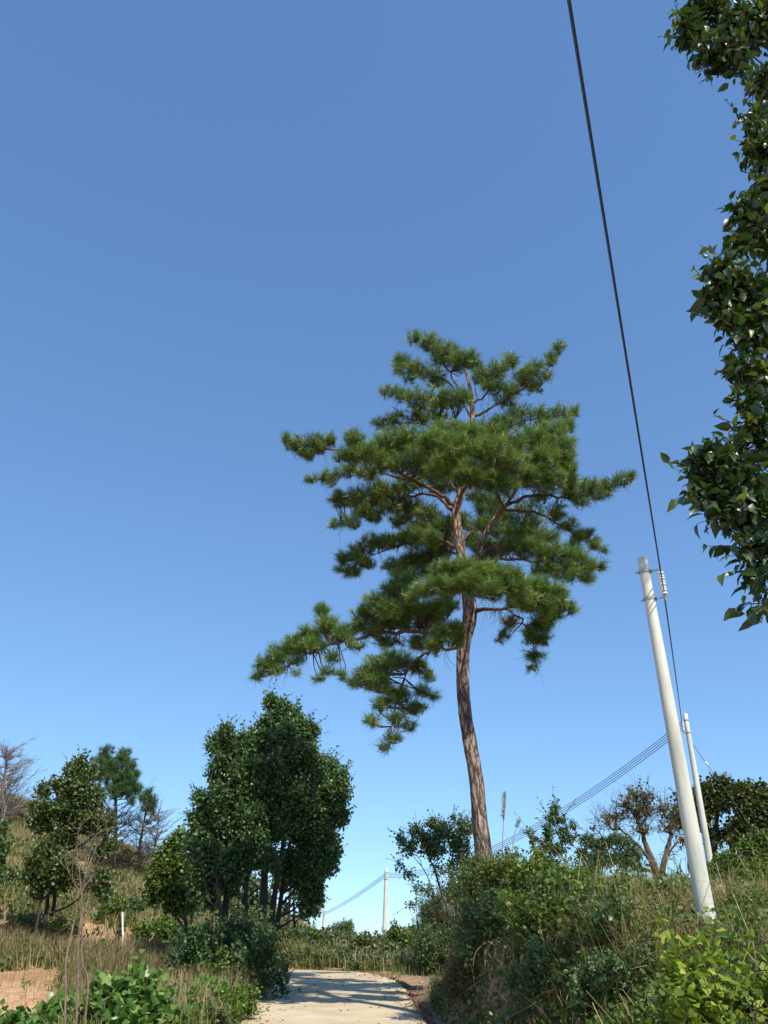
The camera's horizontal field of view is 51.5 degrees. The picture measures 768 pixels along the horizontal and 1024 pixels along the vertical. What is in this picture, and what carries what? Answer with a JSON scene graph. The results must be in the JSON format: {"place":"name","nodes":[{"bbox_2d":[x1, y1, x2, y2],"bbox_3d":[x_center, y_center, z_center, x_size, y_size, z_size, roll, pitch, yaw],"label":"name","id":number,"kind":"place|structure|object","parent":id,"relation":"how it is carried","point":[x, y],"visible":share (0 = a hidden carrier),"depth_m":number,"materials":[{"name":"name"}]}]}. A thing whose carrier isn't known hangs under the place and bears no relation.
{"place":"outdoors","nodes":[
{"label":"outdoors","id":0,"kind":"place"},
{"bbox_2d":[0,816,645,1023],"bbox_3d":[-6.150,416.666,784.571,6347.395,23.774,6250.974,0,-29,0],"label":"ground","id":1,"kind":"structure","parent":0,"point":[407,979],"depth_m":21.83,"materials":[{"name":"soil"}]},
{"bbox_2d":[0,811,17,883],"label":"broadleaf tree","id":2,"kind":"object","parent":1,"relation":"on","point":[4,827],"visible":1,"depth_m":30.52,"materials":[{"name":"green plant"}]},
{"bbox_2d":[1,905,43,933],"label":"shrub","id":3,"kind":"object","parent":1,"relation":"on","point":[26,919],"visible":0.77,"depth_m":31.48,"materials":[{"name":"green plant"}]},
{"bbox_2d":[0,734,48,825],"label":"bare tree","id":4,"kind":"object","parent":1,"relation":"on","point":[4,807],"visible":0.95,"depth_m":45.02,"materials":[{"name":"grey plant"}]},
{"bbox_2d":[0,998,73,1023],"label":"vine","id":5,"kind":"object","parent":1,"relation":"on","point":[20,1015],"visible":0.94,"depth_m":11.15,"materials":[{"name":"green plant"}]},
{"bbox_2d":[38,909,89,940],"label":"shrub","id":6,"kind":"object","parent":1,"relation":"on","point":[58,923],"visible":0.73,"depth_m":31.43,"materials":[{"name":"green plant"}]},
{"bbox_2d":[45,985,91,1023],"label":"vine","id":7,"kind":"object","parent":1,"relation":"on","point":[52,1003],"visible":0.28,"depth_m":11.77,"materials":[{"name":"green plant"}]},
{"bbox_2d":[13,744,127,941],"bbox_3d":[-11.419,12.055,29.028,4.390,7.047,2.453,5,-29,-9],"label":"broadleaf tree","id":8,"kind":"object","parent":1,"relation":"on","point":[48,870],"visible":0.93,"depth_m":29.20,"materials":[{"name":"green plant"}]},
{"bbox_2d":[48,777,121,1023],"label":"bare sapling","id":9,"kind":"object","parent":1,"relation":"on","point":[81,955],"visible":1,"depth_m":10.73,"materials":[{"name":"brown plant"}]},
{"bbox_2d":[77,961,134,1023],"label":"vine","id":10,"kind":"object","parent":1,"relation":"on","point":[116,983],"visible":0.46,"depth_m":11.34,"materials":[{"name":"green plant"}]},
{"bbox_2d":[92,895,132,922],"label":"shrub","id":11,"kind":"object","parent":1,"relation":"on","point":[118,905],"visible":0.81,"depth_m":32.30,"materials":[{"name":"green plant"}]},
{"bbox_2d":[80,743,162,870],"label":"pine tree","id":12,"kind":"object","parent":1,"relation":"on","point":[124,781],"visible":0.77,"depth_m":42.03,"materials":[{"name":"green plant"}]},
{"bbox_2d":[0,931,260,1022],"bbox_3d":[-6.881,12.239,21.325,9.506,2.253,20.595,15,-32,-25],"label":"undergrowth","id":13,"kind":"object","parent":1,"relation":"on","point":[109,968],"visible":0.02,"depth_m":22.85,"materials":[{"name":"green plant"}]},
{"bbox_2d":[89,949,173,1023],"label":"vine","id":14,"kind":"object","parent":1,"relation":"on","point":[146,994],"visible":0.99,"depth_m":10.96,"materials":[{"name":"green plant"}]},
{"bbox_2d":[0,913,272,1023],"bbox_3d":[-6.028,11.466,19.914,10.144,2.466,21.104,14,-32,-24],"label":"verge grass","id":15,"kind":"structure","parent":1,"relation":"on","point":[181,997],"depth_m":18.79,"materials":[{"name":"green plant"}]},
{"bbox_2d":[127,895,149,915],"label":"shrub","id":16,"kind":"object","parent":1,"relation":"on","point":[137,903],"visible":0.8,"depth_m":33.31,"materials":[{"name":"green plant"}]},
{"bbox_2d":[117,785,173,873],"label":"tree","id":17,"kind":"object","parent":1,"relation":"on","point":[147,799],"visible":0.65,"depth_m":43.11,"materials":[{"name":"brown plant"}]},
{"bbox_2d":[21,959,269,1023],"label":"undergrowth","id":18,"kind":"object","parent":1,"relation":"on","point":[58,976],"visible":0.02,"depth_m":19.39,"materials":[{"name":"green plant"}]},
{"bbox_2d":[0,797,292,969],"bbox_3d":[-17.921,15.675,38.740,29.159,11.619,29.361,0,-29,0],"label":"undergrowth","id":19,"kind":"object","parent":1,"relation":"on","point":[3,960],"visible":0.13,"depth_m":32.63,"materials":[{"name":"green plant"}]},
{"bbox_2d":[117,798,183,874],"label":"dead tree","id":20,"kind":"object","parent":1,"relation":"on","point":[149,830],"visible":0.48,"depth_m":42.71,"materials":[{"name":"grey plant"}]},
{"bbox_2d":[131,914,173,944],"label":"shrub","id":21,"kind":"object","parent":1,"relation":"on","point":[142,929],"visible":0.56,"depth_m":31.13,"materials":[{"name":"green plant"}]},
{"bbox_2d":[153,917,182,945],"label":"shrub","id":22,"kind":"object","parent":1,"relation":"on","point":[161,929],"visible":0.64,"depth_m":30.85,"materials":[{"name":"green plant"}]},
{"bbox_2d":[0,791,342,989],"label":"hill grass","id":23,"kind":"structure","parent":1,"relation":"on","point":[55,961],"depth_m":33.27,"materials":[{"name":"green plant"}]},
{"bbox_2d":[140,819,202,931],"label":"broadleaf tree","id":24,"kind":"object","parent":1,"relation":"on","point":[163,876],"visible":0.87,"depth_m":26.61,"materials":[{"name":"green plant"}]},
{"bbox_2d":[158,985,198,1023],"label":"vine","id":25,"kind":"object","parent":1,"relation":"on","point":[173,1012],"visible":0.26,"depth_m":11.22,"materials":[{"name":"green plant"}]},
{"bbox_2d":[161,912,222,979],"bbox_3d":[-4.558,10.742,19.241,1.604,1.895,1.553,0,-29,0],"label":"bush","id":26,"kind":"object","parent":1,"relation":"on","point":[199,940],"visible":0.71,"depth_m":19.02,"materials":[{"name":"green plant"}]},
{"bbox_2d":[168,981,218,1023],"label":"bush","id":27,"kind":"object","parent":1,"relation":"on","point":[191,997],"visible":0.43,"depth_m":12.05,"materials":[{"name":"green plant"}]},
{"bbox_2d":[166,972,237,1014],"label":"bush","id":28,"kind":"object","parent":1,"relation":"on","point":[211,982],"visible":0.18,"depth_m":15.03,"materials":[{"name":"green plant"}]},
{"bbox_2d":[193,930,236,980],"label":"bush","id":29,"kind":"object","parent":1,"relation":"on","point":[219,956],"visible":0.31,"depth_m":17.79,"materials":[{"name":"green plant"}]},
{"bbox_2d":[203,993,237,1023],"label":"bush","id":30,"kind":"object","parent":1,"relation":"on","point":[220,1019],"visible":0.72,"depth_m":13.01,"materials":[{"name":"green plant"}]},
{"bbox_2d":[182,896,262,992],"bbox_3d":[-3.865,11.070,20.214,2.371,2.377,1.882,14,-31,-23],"label":"bush","id":31,"kind":"object","parent":1,"relation":"on","point":[233,928],"visible":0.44,"depth_m":20.27,"materials":[{"name":"green plant"}]},
{"bbox_2d":[177,714,279,921],"bbox_3d":[-4.743,9.099,24.272,2.789,6.023,2.133,-23,-36,36],"label":"broadleaf tree","id":32,"kind":"object","parent":1,"relation":"on","point":[224,807],"visible":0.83,"depth_m":24.11,"materials":[{"name":"green plant"}]},
{"bbox_2d":[210,973,248,1023],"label":"bush","id":33,"kind":"object","parent":1,"relation":"on","point":[243,1001],"visible":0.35,"depth_m":15.20,"materials":[{"name":"green plant"}]},
{"bbox_2d":[176,823,293,924],"bbox_3d":[-4.368,10.453,23.254,3.386,2.848,1.724,0,-29,0],"label":"broadleaf tree","id":34,"kind":"object","parent":1,"relation":"on","point":[214,868],"visible":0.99,"depth_m":23.03,"materials":[{"name":"green plant"}]},
{"bbox_2d":[0,931,475,1014],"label":"clods","id":35,"kind":"object","parent":1,"relation":"on","point":[56,974],"visible":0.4,"depth_m":20.84,"materials":[{"name":"brown soil"}]},
{"bbox_2d":[233,985,263,1020],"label":"bush","id":36,"kind":"object","parent":1,"relation":"on","point":[248,1011],"visible":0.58,"depth_m":15.77,"materials":[{"name":"green plant"}]},
{"bbox_2d":[219,869,278,914],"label":"broadleaf tree","id":37,"kind":"object","parent":1,"relation":"on","point":[254,886],"visible":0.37,"depth_m":36.79,"materials":[{"name":"green plant"}]},
{"bbox_2d":[229,905,301,999],"bbox_3d":[-2.951,10.742,19.349,1.217,2.124,1.923,-23,-36,36],"label":"bush","id":38,"kind":"object","parent":1,"relation":"on","point":[265,952],"visible":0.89,"depth_m":19.10,"materials":[{"name":"green plant"}]},
{"bbox_2d":[240,679,332,925],"bbox_3d":[-3.263,8.831,24.808,3.324,7.252,2.537,0,-29,0],"label":"broadleaf tree","id":39,"kind":"object","parent":1,"relation":"on","point":[287,730],"visible":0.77,"depth_m":24.51,"materials":[{"name":"green plant"}]},
{"bbox_2d":[268,875,325,929],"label":"broadleaf tree","id":40,"kind":"object","parent":1,"relation":"on","point":[287,906],"visible":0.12,"depth_m":34.64,"materials":[{"name":"green plant"}]},
{"bbox_2d":[283,926,313,944],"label":"bush","id":41,"kind":"object","parent":1,"relation":"on","point":[290,930],"visible":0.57,"depth_m":32.53,"materials":[{"name":"green plant"}]},
{"bbox_2d":[291,923,322,948],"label":"bush","id":42,"kind":"object","parent":1,"relation":"on","point":[311,930],"visible":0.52,"depth_m":32.62,"materials":[{"name":"green plant"}]},
{"bbox_2d":[204,890,417,972],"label":"dry grass","id":43,"kind":"structure","parent":1,"relation":"on","point":[380,960],"depth_m":29.52,"materials":[{"name":"green plant"}]},
{"bbox_2d":[274,745,356,930],"bbox_3d":[-2.293,10.029,24.889,2.973,5.394,2.159,-11,-31,20],"label":"broadleaf tree","id":44,"kind":"object","parent":1,"relation":"on","point":[313,859],"visible":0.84,"depth_m":24.43,"materials":[{"name":"green plant"}]},
{"bbox_2d":[219,897,418,970],"bbox_3d":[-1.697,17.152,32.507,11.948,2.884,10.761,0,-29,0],"label":"undergrowth","id":45,"kind":"object","parent":1,"relation":"on","point":[392,952],"visible":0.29,"depth_m":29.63,"materials":[{"name":"green plant"}]},
{"bbox_2d":[234,976,435,1023],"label":"road shoulder","id":46,"kind":"object","parent":1,"relation":"on","point":[413,989],"visible":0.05,"depth_m":18.72},
{"bbox_2d":[256,967,439,1023],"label":"leaf litter","id":47,"kind":"object","parent":46,"relation":"on","point":[401,983],"visible":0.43,"depth_m":19.75,"materials":[{"name":"brown plant"}]},
{"bbox_2d":[326,918,354,934],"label":"bush","id":48,"kind":"object","parent":1,"relation":"on","point":[348,926],"visible":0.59,"depth_m":96.24,"materials":[{"name":"green plant"}]},
{"bbox_2d":[336,931,374,948],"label":"bush","id":49,"kind":"object","parent":1,"relation":"on","point":[367,937],"visible":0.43,"depth_m":32.33,"materials":[{"name":"green plant"}]},
{"bbox_2d":[276,946,445,977],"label":"verge grass","id":50,"kind":"structure","parent":1,"relation":"on","point":[395,970],"depth_m":26.73,"materials":[{"name":"green plant"}]},
{"bbox_2d":[382,868,387,934],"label":"utility pole","id":51,"kind":"object","parent":1,"relation":"on","point":[384,926],"visible":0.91,"depth_m":53.86,"materials":[{"name":"concrete"}]},
{"bbox_2d":[381,918,418,946],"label":"bush","id":52,"kind":"object","parent":1,"relation":"on","point":[397,932],"visible":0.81,"depth_m":32.76,"materials":[{"name":"green plant"}]},
{"bbox_2d":[404,890,449,973],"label":"bush","id":53,"kind":"object","parent":1,"relation":"on","point":[422,915],"visible":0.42,"depth_m":26.54,"materials":[{"name":"green plant"}]},
{"bbox_2d":[386,805,473,919],"bbox_3d":[1.431,9.241,21.177,2.627,2.846,1.126,9,-30,-16],"label":"tree","id":54,"kind":"object","parent":1,"relation":"on","point":[430,845],"visible":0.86,"depth_m":21.27,"materials":[{"name":"green plant"}]},
{"bbox_2d":[410,917,454,975],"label":"bush","id":55,"kind":"object","parent":1,"relation":"on","point":[426,960],"visible":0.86,"depth_m":25.31,"materials":[{"name":"green plant"}]},
{"bbox_2d":[246,325,638,862],"bbox_3d":[1.547,0.856,18.865,9.502,14.954,4.918,0,-29,0],"label":"pine tree","id":56,"kind":"object","parent":1,"relation":"on","point":[449,454],"visible":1,"depth_m":18.90,"materials":[{"name":"green plant"}]},
{"bbox_2d":[424,871,461,973],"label":"bush","id":57,"kind":"object","parent":1,"relation":"on","point":[440,907],"visible":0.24,"depth_m":26.52,"materials":[{"name":"green plant"}]},
{"bbox_2d":[425,903,484,1023],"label":"bush","id":58,"kind":"object","parent":1,"relation":"on","point":[455,967],"visible":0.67,"depth_m":13.74,"materials":[{"name":"green plant"}]},
{"bbox_2d":[428,837,499,974],"bbox_3d":[1.761,7.648,15.351,1.508,2.545,1.420,22,-35,-34],"label":"bush","id":59,"kind":"object","parent":1,"relation":"on","point":[464,882],"visible":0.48,"depth_m":15.43,"materials":[{"name":"green plant"}]},
{"bbox_2d":[410,960,536,1023],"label":"verge grass","id":60,"kind":"structure","parent":1,"relation":"on","point":[435,1012],"depth_m":15.26,"materials":[{"name":"green plant"}]},
{"bbox_2d":[439,877,523,1018],"bbox_3d":[1.714,7.130,13.045,1.576,2.277,1.374,0,-29,0],"label":"bush","id":61,"kind":"object","parent":1,"relation":"on","point":[490,910],"visible":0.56,"depth_m":13.28,"materials":[{"name":"green plant"}]},
{"bbox_2d":[466,846,526,899],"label":"bush","id":62,"kind":"object","parent":1,"relation":"on","point":[493,871],"visible":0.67,"depth_m":14.00,"materials":[{"name":"green plant"}]},
{"bbox_2d":[473,935,530,966],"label":"dead frond","id":63,"kind":"object","parent":1,"relation":"on","point":[501,944],"visible":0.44,"depth_m":11.76,"materials":[{"name":"brown plant"}]},
{"bbox_2d":[487,886,530,949],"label":"bush","id":64,"kind":"object","parent":1,"relation":"on","point":[508,896],"visible":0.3,"depth_m":12.49,"materials":[{"name":"green plant"}]},
{"bbox_2d":[495,846,571,899],"bbox_3d":[2.505,6.175,13.429,0.952,1.097,1.406,19,-34,-31],"label":"bush","id":65,"kind":"object","parent":1,"relation":"on","point":[538,867],"visible":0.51,"depth_m":13.36,"materials":[{"name":"green plant"}]},
{"bbox_2d":[494,931,583,1023],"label":"bush","id":66,"kind":"object","parent":1,"relation":"on","point":[530,971],"visible":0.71,"depth_m":10.36,"materials":[{"name":"green plant"}]},
{"bbox_2d":[498,878,584,943],"bbox_3d":[2.414,5.990,11.457,1.551,1.399,1.030,0,-29,0],"label":"bush","id":67,"kind":"object","parent":1,"relation":"on","point":[525,910],"visible":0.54,"depth_m":11.46,"materials":[{"name":"green plant"}]},
{"bbox_2d":[513,786,582,864],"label":"sapling","id":68,"kind":"object","parent":1,"relation":"on","point":[554,818],"visible":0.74,"depth_m":17.70,"materials":[{"name":"green plant"}]},
{"bbox_2d":[543,860,597,893],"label":"bush","id":69,"kind":"object","parent":1,"relation":"on","point":[577,869],"visible":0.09,"depth_m":13.38,"materials":[{"name":"green plant"}]},
{"bbox_2d":[395,853,767,1023],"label":"dead bracken","id":70,"kind":"object","parent":1,"relation":"on","point":[552,999],"visible":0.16,"depth_m":10.10,"materials":[{"name":"plant"}]},
{"bbox_2d":[563,821,623,870],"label":"shrub","id":71,"kind":"object","parent":1,"relation":"on","point":[586,842],"visible":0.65,"depth_m":20.75,"materials":[{"name":"green plant"}]},
{"bbox_2d":[426,844,767,1023],"bbox_3d":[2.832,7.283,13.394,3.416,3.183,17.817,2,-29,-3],"label":"undergrowth","id":72,"kind":"object","parent":1,"relation":"on","point":[510,1009],"visible":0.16,"depth_m":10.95,"materials":[{"name":"green plant"}]},
{"bbox_2d":[566,942,653,1023],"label":"bush","id":73,"kind":"object","parent":1,"relation":"on","point":[583,986],"visible":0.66,"depth_m":8.89,"materials":[{"name":"green plant"}]},
{"bbox_2d":[583,888,642,955],"bbox_3d":[3.072,5.348,10.024,0.798,1.080,1.215,-19,-34,31],"label":"bush","id":74,"kind":"object","parent":1,"relation":"on","point":[598,928],"visible":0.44,"depth_m":9.88,"materials":[{"name":"green plant"}]},
{"bbox_2d":[458,828,767,1023],"bbox_3d":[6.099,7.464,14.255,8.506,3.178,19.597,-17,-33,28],"label":"tall grass","id":75,"kind":"structure","parent":1,"relation":"on","point":[673,903],"depth_m":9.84,"materials":[{"name":"green plant"}]},
{"bbox_2d":[480,874,767,1023],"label":"verge grass","id":76,"kind":"structure","parent":1,"relation":"on","point":[625,996],"depth_m":9.89,"materials":[{"name":"green plant"}]},
{"bbox_2d":[597,824,652,876],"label":"shrub","id":77,"kind":"object","parent":1,"relation":"on","point":[625,840],"visible":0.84,"depth_m":20.24,"materials":[{"name":"green plant"}]},
{"bbox_2d":[580,769,686,880],"bbox_3d":[7.567,9.206,23.393,3.901,3.389,1.914,7,-29,-12],"label":"gnarled tree","id":78,"kind":"object","parent":1,"relation":"on","point":[641,810],"visible":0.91,"depth_m":23.52,"materials":[{"name":"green plant"}]},
{"bbox_2d":[605,871,676,900],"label":"bush","id":79,"kind":"object","parent":1,"relation":"on","point":[665,885],"visible":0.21,"depth_m":12.16,"materials":[{"name":"green plant"}]},
{"bbox_2d":[554,861,767,982],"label":"dry grass","id":80,"kind":"structure","parent":1,"relation":"on","point":[636,922],"depth_m":10.64,"materials":[{"name":"green plant"}]},
{"bbox_2d":[642,890,694,920],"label":"bush","id":81,"kind":"object","parent":1,"relation":"on","point":[657,902],"visible":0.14,"depth_m":10.43,"materials":[{"name":"green plant"}]},
{"bbox_2d":[635,556,717,935],"bbox_3d":[4.039,3.232,10.852,0.240,5.792,0.378,24,-36,-36],"label":"utility pole","id":82,"kind":"object","parent":1,"relation":"on","point":[694,846],"visible":0.85,"depth_m":10.78,"materials":[{"name":"concrete"}]},
{"bbox_2d":[567,0,682,729],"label":"power cable","id":83,"kind":"object","parent":82,"relation":"attached to","point":[585,99],"visible":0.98,"depth_m":5.84,"materials":[{"name":"black rubber"}]},
{"bbox_2d":[619,904,767,1023],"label":"vine","id":84,"kind":"object","parent":1,"relation":"on","point":[695,992],"visible":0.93,"depth_m":6.24,"materials":[{"name":"green plant"}]},
{"bbox_2d":[681,713,711,873],"bbox_3d":[10.902,10.478,27.300,0.384,7.146,0.302,0,-29,0],"label":"utility pole","id":85,"kind":"object","parent":1,"relation":"on","point":[703,824],"visible":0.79,"depth_m":27.62,"materials":[{"name":"concrete"}]},
{"bbox_2d":[385,725,680,874],"bbox_3d":[5.412,16.374,41.555,0.023,3.036,32.629,9,-30,-17],"label":"power cable","id":86,"kind":"object","parent":85,"relation":"attached to","point":[568,806],"visible":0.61,"depth_m":33.63,"materials":[{"name":"grey metal"}]},
{"bbox_2d":[385,730,681,877],"bbox_3d":[5.407,16.537,41.467,0.023,3.036,32.630,9,-30,-17],"label":"power cable","id":87,"kind":"object","parent":85,"relation":"attached to","point":[566,812],"visible":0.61,"depth_m":33.48,"materials":[{"name":"grey metal"}]},
{"bbox_2d":[419,727,681,873],"bbox_3d":[5.410,16.455,41.511,0.023,3.036,32.629,9,-30,-17],"label":"power cable","id":88,"kind":"object","parent":85,"relation":"attached to","point":[584,798],"visible":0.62,"depth_m":33.06,"materials":[{"name":"grey metal"}]},
{"bbox_2d":[667,771,736,870],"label":"broadleaf tree","id":89,"kind":"object","parent":1,"relation":"on","point":[715,797],"visible":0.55,"depth_m":31.11,"materials":[{"name":"green plant"}]},
{"bbox_2d":[657,0,767,630],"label":"overhanging tree","id":90,"kind":"object","parent":1,"relation":"on","point":[727,484],"visible":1,"depth_m":5.87,"materials":[{"name":"green plant"}]},
{"bbox_2d":[706,822,767,883],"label":"leafy shrub","id":91,"kind":"object","parent":1,"relation":"on","point":[761,841],"visible":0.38,"depth_m":19.21,"materials":[{"name":"green plant"}]},
{"bbox_2d":[715,881,766,927],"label":"bush","id":92,"kind":"object","parent":1,"relation":"on","point":[737,899],"visible":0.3,"depth_m":11.15,"materials":[{"name":"green plant"}]},
{"bbox_2d":[721,991,762,1023],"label":"bush","id":93,"kind":"object","parent":1,"relation":"on","point":[743,1019],"visible":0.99,"depth_m":5.85,"materials":[{"name":"green plant"}]},
{"bbox_2d":[721,777,767,848],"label":"broadleaf tree","id":94,"kind":"object","parent":1,"relation":"on","point":[749,798],"visible":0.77,"depth_m":30.02,"materials":[{"name":"green plant"}]},
{"bbox_2d":[735,945,767,1023],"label":"vine","id":95,"kind":"object","parent":1,"relation":"on","point":[762,985],"visible":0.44,"depth_m":6.21,"materials":[{"name":"green plant"}]},
{"bbox_2d":[240,969,426,1023],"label":"road","id":96,"kind":"structure","parent":0,"point":[322,1006],"depth_m":18.31,"materials":[{"name":"concrete"}]},
{"bbox_2d":[0,0,767,937],"label":"sky","id":97,"kind":"structure","parent":0,"point":[223,223],"materials":[{"name":"blue"}]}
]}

